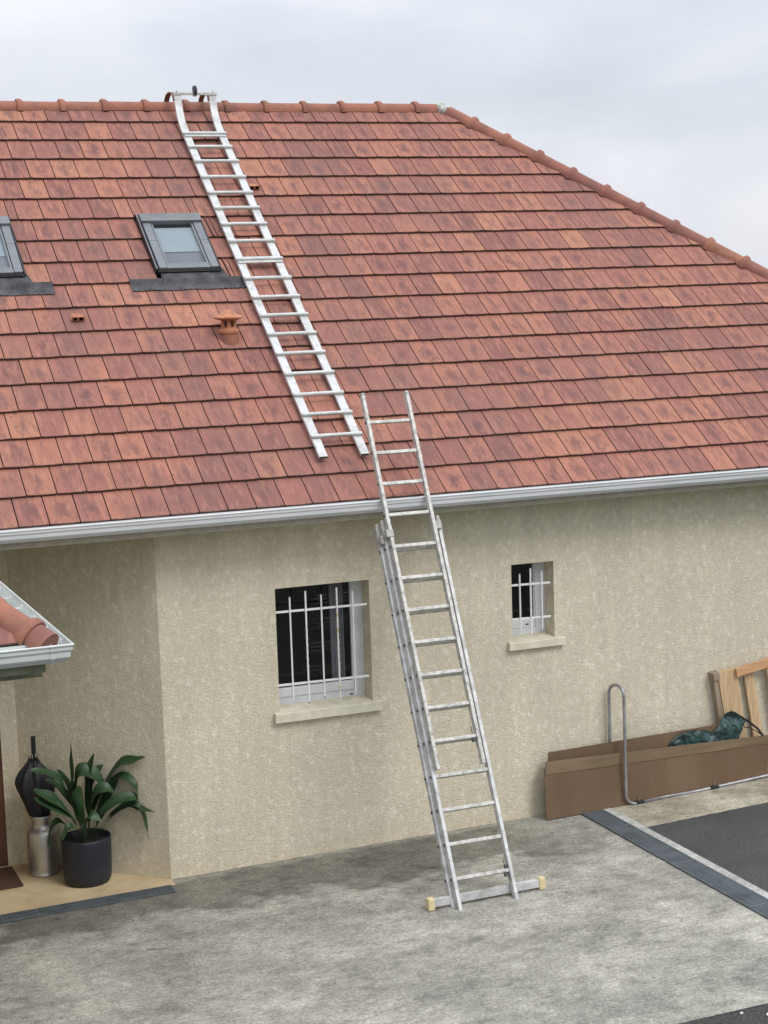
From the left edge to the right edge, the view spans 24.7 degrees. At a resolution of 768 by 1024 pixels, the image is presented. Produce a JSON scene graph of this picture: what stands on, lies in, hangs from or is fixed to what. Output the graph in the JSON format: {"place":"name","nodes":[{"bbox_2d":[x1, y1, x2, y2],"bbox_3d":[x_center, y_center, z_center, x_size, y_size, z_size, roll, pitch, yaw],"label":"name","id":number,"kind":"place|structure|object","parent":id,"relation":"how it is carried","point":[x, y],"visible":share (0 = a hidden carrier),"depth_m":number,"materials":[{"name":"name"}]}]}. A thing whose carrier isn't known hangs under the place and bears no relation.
{"place":"outdoors","nodes":[
{"label":"outdoors","id":0,"kind":"place"},
{"bbox_2d":[0,864,175,914],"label":"porch floor","id":1,"kind":"structure","parent":0,"point":[37,892],"depth_m":16.32,"materials":[{"name":"stone"}]},
{"bbox_2d":[0,866,22,889],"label":"doormat","id":2,"kind":"object","parent":1,"relation":"on","point":[9,878],"visible":1,"depth_m":16.63,"materials":[{"name":"brown fabric"}]},
{"bbox_2d":[27,812,59,877],"bbox_3d":[-3.268,3.178,16.789,0.296,0.582,0.296,-5,8,-21],"label":"milk churn","id":3,"kind":"object","parent":1,"relation":"on","point":[43,860],"visible":0.96,"depth_m":16.68,"materials":[{"name":"metal"}]},
{"bbox_2d":[15,736,54,818],"bbox_3d":[-3.331,2.602,16.707,0.382,0.950,0.266,-5,8,-21],"label":"umbrella","id":4,"kind":"object","parent":3,"relation":"in","point":[27,781],"visible":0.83,"depth_m":16.62,"materials":[{"name":"black fabric"}]},
{"bbox_2d":[30,746,153,887],"bbox_3d":[-2.752,2.808,16.463,1.109,1.358,0.478,-4,8,-16],"label":"potted plant","id":5,"kind":"object","parent":1,"relation":"on","point":[86,857],"visible":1,"depth_m":16.38,"materials":[{"name":"green plant"}]},
{"bbox_2d":[0,814,767,1023],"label":"driveway","id":6,"kind":"structure","parent":0,"point":[606,926],"depth_m":14.62,"materials":[{"name":"concrete"}]},
{"bbox_2d":[0,885,175,922],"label":"drain channel","id":7,"kind":"object","parent":6,"relation":"on","point":[80,904],"visible":1,"depth_m":15.90,"materials":[{"name":"grey metal"}]},
{"bbox_2d":[359,390,545,910],"bbox_3d":[0.536,1.198,16.049,1.147,4.528,1.959,-5,8,-21],"label":"extension ladder","id":8,"kind":"object","parent":6,"relation":"on","point":[383,532],"visible":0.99,"depth_m":15.92,"materials":[{"name":"metal"}]},
{"bbox_2d":[544,724,767,819],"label":"planter","id":9,"kind":"object","parent":6,"relation":"on","point":[583,779],"visible":1,"depth_m":18.06,"materials":[{"name":"brown wood"}]},
{"bbox_2d":[668,711,762,746],"bbox_3d":[3.473,2.280,18.381,1.133,0.362,0.093,-5,8,-20],"label":"tarpaulin bag","id":10,"kind":"object","parent":9,"relation":"in","point":[730,725],"visible":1,"depth_m":18.38,"materials":[{"name":"teal plastic"}]},
{"bbox_2d":[581,809,767,918],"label":"paving strip","id":11,"kind":"object","parent":6,"relation":"on","point":[724,884],"visible":1,"depth_m":16.23,"materials":[{"name":"grey concrete"}]},
{"bbox_2d":[604,808,767,898],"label":"kerb","id":12,"kind":"structure","parent":6,"relation":"on","point":[747,884],"depth_m":16.45,"materials":[{"name":"concrete"}]},
{"bbox_2d":[0,0,767,268],"label":"sky","id":13,"kind":"structure","parent":0,"point":[663,104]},
{"bbox_2d":[612,777,767,826],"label":"apron","id":14,"kind":"object","parent":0,"point":[707,802],"visible":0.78,"depth_m":17.90,"materials":[{"name":"beige concrete"}]},
{"bbox_2d":[607,683,767,804],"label":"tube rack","id":15,"kind":"object","parent":14,"relation":"on","point":[639,801],"visible":0.98,"depth_m":17.99,"materials":[{"name":"grey metal"}]},
{"bbox_2d":[708,657,767,737],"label":"pallet","id":16,"kind":"object","parent":14,"relation":"on","point":[725,690],"visible":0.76,"depth_m":18.51,"materials":[{"name":"brown wood"}]},
{"bbox_2d":[647,802,767,891],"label":"asphalt surface","id":17,"kind":"object","parent":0,"point":[734,841],"visible":1,"depth_m":16.83,"materials":[{"name":"grey asphalt"}]},
{"bbox_2d":[680,1003,767,1023],"bbox_3d":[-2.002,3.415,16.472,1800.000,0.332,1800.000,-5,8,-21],"label":"ground","id":18,"kind":"structure","parent":0,"point":[724,1013],"depth_m":13.06,"materials":[{"name":"grey asphalt"}]},
{"bbox_2d":[0,99,767,878],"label":"house","id":19,"kind":"structure","parent":18,"relation":"on","point":[194,609],"depth_m":17.65,"materials":[{"name":"tile"}]},
{"bbox_2d":[0,742,7,864],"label":"door","id":20,"kind":"structure","parent":19,"relation":"in","point":[3,840],"depth_m":17.02,"materials":[{"name":"brown wood"}]},
{"bbox_2d":[164,85,368,458],"bbox_3d":[-1.371,-2.779,18.775,0.574,3.991,5.158,-5,8,-21],"label":"roof ladder","id":21,"kind":"object","parent":19,"relation":"on","point":[319,352],"visible":1,"depth_m":18.46,"materials":[{"name":"metal"}]},
{"bbox_2d":[279,580,364,704],"bbox_3d":[-0.673,1.261,17.056,0.955,1.213,0.164,-5,8,-21],"label":"window","id":22,"kind":"structure","parent":19,"relation":"in","point":[347,686],"depth_m":17.14,"materials":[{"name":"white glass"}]},
{"bbox_2d":[512,562,545,634],"bbox_3d":[1.411,0.880,17.803,0.471,0.797,0.062,-5,8,-21],"label":"window","id":23,"kind":"structure","parent":19,"relation":"in","point":[536,568],"depth_m":17.83,"materials":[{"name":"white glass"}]},
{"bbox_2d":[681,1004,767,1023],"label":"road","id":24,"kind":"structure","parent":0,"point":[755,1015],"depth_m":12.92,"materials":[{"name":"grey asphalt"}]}
]}

